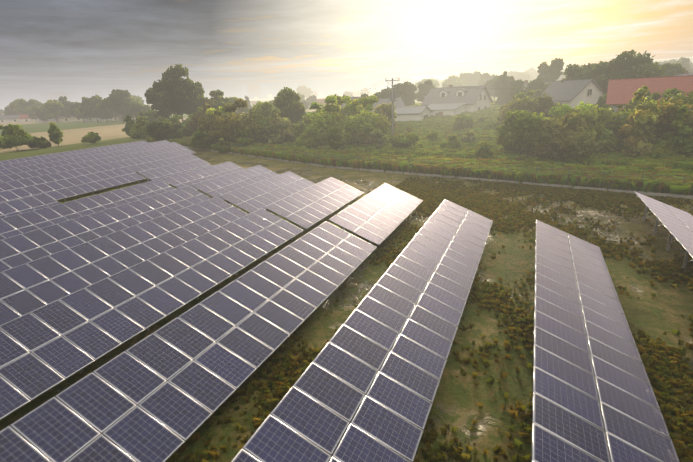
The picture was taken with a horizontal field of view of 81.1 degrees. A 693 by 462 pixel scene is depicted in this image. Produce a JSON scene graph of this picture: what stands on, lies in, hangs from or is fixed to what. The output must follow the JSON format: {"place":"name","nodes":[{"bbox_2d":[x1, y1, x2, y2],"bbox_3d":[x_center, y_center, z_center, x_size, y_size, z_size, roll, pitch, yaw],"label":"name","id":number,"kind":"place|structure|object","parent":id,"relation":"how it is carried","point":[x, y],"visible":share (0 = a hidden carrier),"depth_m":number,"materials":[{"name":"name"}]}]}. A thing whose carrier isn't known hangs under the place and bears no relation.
{"place":"outdoors","nodes":[
{"label":"outdoors","id":0,"kind":"place"},
{"bbox_2d":[0,57,692,461],"bbox_3d":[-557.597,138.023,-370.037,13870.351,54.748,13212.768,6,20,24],"label":"ground","id":1,"kind":"structure","parent":0,"point":[460,397],"depth_m":16.66,"materials":[{"name":"green plant"}]},
{"bbox_2d":[0,115,20,122],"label":"house","id":2,"kind":"structure","parent":1,"relation":"on","point":[8,118],"depth_m":321.42,"materials":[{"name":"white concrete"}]},
{"bbox_2d":[19,114,37,121],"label":"house","id":3,"kind":"structure","parent":1,"relation":"on","point":[24,118],"depth_m":306.53,"materials":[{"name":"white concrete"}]},
{"bbox_2d":[36,117,56,121],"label":"house","id":4,"kind":"structure","parent":1,"relation":"on","point":[50,120],"depth_m":287.02,"materials":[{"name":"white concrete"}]},
{"bbox_2d":[57,114,82,122],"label":"house","id":5,"kind":"structure","parent":1,"relation":"on","point":[61,118],"depth_m":261.08,"materials":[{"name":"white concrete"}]},
{"bbox_2d":[84,117,110,121],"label":"house","id":6,"kind":"structure","parent":1,"relation":"on","point":[89,119],"depth_m":252.99,"materials":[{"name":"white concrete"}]},
{"bbox_2d":[112,115,135,120],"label":"house","id":7,"kind":"structure","parent":1,"relation":"on","point":[119,118],"depth_m":239.03,"materials":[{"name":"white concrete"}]},
{"bbox_2d":[0,49,692,160],"bbox_3d":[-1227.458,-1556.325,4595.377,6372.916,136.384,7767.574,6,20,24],"label":"trees","id":8,"kind":"object","parent":1,"relation":"on","point":[652,126],"depth_m":71.17,"materials":[{"name":"green plant"}]},
{"bbox_2d":[3,153,692,447],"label":"solar racks","id":9,"kind":"object","parent":1,"relation":"on","point":[669,242],"visible":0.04,"depth_m":23.27,"materials":[{"name":"grey metal"}]},
{"bbox_2d":[0,140,692,461],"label":"solar panels","id":10,"kind":"object","parent":9,"relation":"on","point":[86,281],"visible":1,"depth_m":14.59,"materials":[{"name":"blue glass"}]},
{"bbox_2d":[334,95,363,107],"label":"house","id":11,"kind":"structure","parent":1,"relation":"on","point":[342,105],"depth_m":119.16,"materials":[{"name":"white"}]},
{"bbox_2d":[37,101,692,461],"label":"meadow grass tufts","id":12,"kind":"object","parent":1,"relation":"on","point":[618,163],"visible":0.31,"depth_m":29.52,"materials":[{"name":"green plant"}]},
{"bbox_2d":[352,96,404,111],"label":"house","id":13,"kind":"structure","parent":1,"relation":"on","point":[399,103],"depth_m":97.78,"materials":[{"name":"grey"}]},
{"bbox_2d":[387,78,399,146],"bbox_3d":[6.551,-16.064,57.282,1.999,10.520,1.040,-1,19,5],"label":"utility pole","id":14,"kind":"object","parent":1,"relation":"on","point":[392,97],"visible":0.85,"depth_m":56.31,"materials":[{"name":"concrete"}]},
{"bbox_2d":[315,77,548,111],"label":"power line wires","id":15,"kind":"object","parent":14,"relation":"hanging from","point":[444,86],"visible":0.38,"depth_m":64.80,"materials":[{"name":"grey metal"}]},
{"bbox_2d":[394,106,432,120],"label":"house","id":16,"kind":"structure","parent":1,"relation":"on","point":[412,113],"depth_m":84.11,"materials":[{"name":"white"}]},
{"bbox_2d":[162,136,692,198],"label":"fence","id":17,"kind":"object","parent":1,"relation":"on","point":[421,173],"visible":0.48,"depth_m":38.49,"materials":[{"name":"grey metal"}]},
{"bbox_2d":[427,103,466,115],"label":"house annex","id":18,"kind":"object","parent":1,"relation":"on","point":[448,109],"visible":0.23,"depth_m":86.92,"materials":[{"name":"white"}]},
{"bbox_2d":[421,85,492,111],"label":"house","id":19,"kind":"structure","parent":1,"relation":"on","point":[476,98],"depth_m":90.35,"materials":[{"name":"white"}]},
{"bbox_2d":[523,80,552,89],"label":"house","id":20,"kind":"structure","parent":1,"relation":"on","point":[526,82],"depth_m":100.66,"materials":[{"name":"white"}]},
{"bbox_2d":[540,77,605,107],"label":"house","id":21,"kind":"structure","parent":1,"relation":"on","point":[572,93],"depth_m":76.75,"materials":[{"name":"grey"}]},
{"bbox_2d":[606,75,692,111],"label":"house","id":22,"kind":"structure","parent":1,"relation":"on","point":[620,91],"depth_m":64.69,"materials":[{"name":"red"}]},
{"bbox_2d":[675,71,692,75],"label":"house","id":23,"kind":"structure","parent":1,"relation":"on","point":[685,73],"depth_m":87.82,"materials":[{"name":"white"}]},
{"bbox_2d":[0,0,692,109],"label":"sky","id":24,"kind":"structure","parent":0,"point":[75,50],"materials":[{"name":"grey"}]}
]}

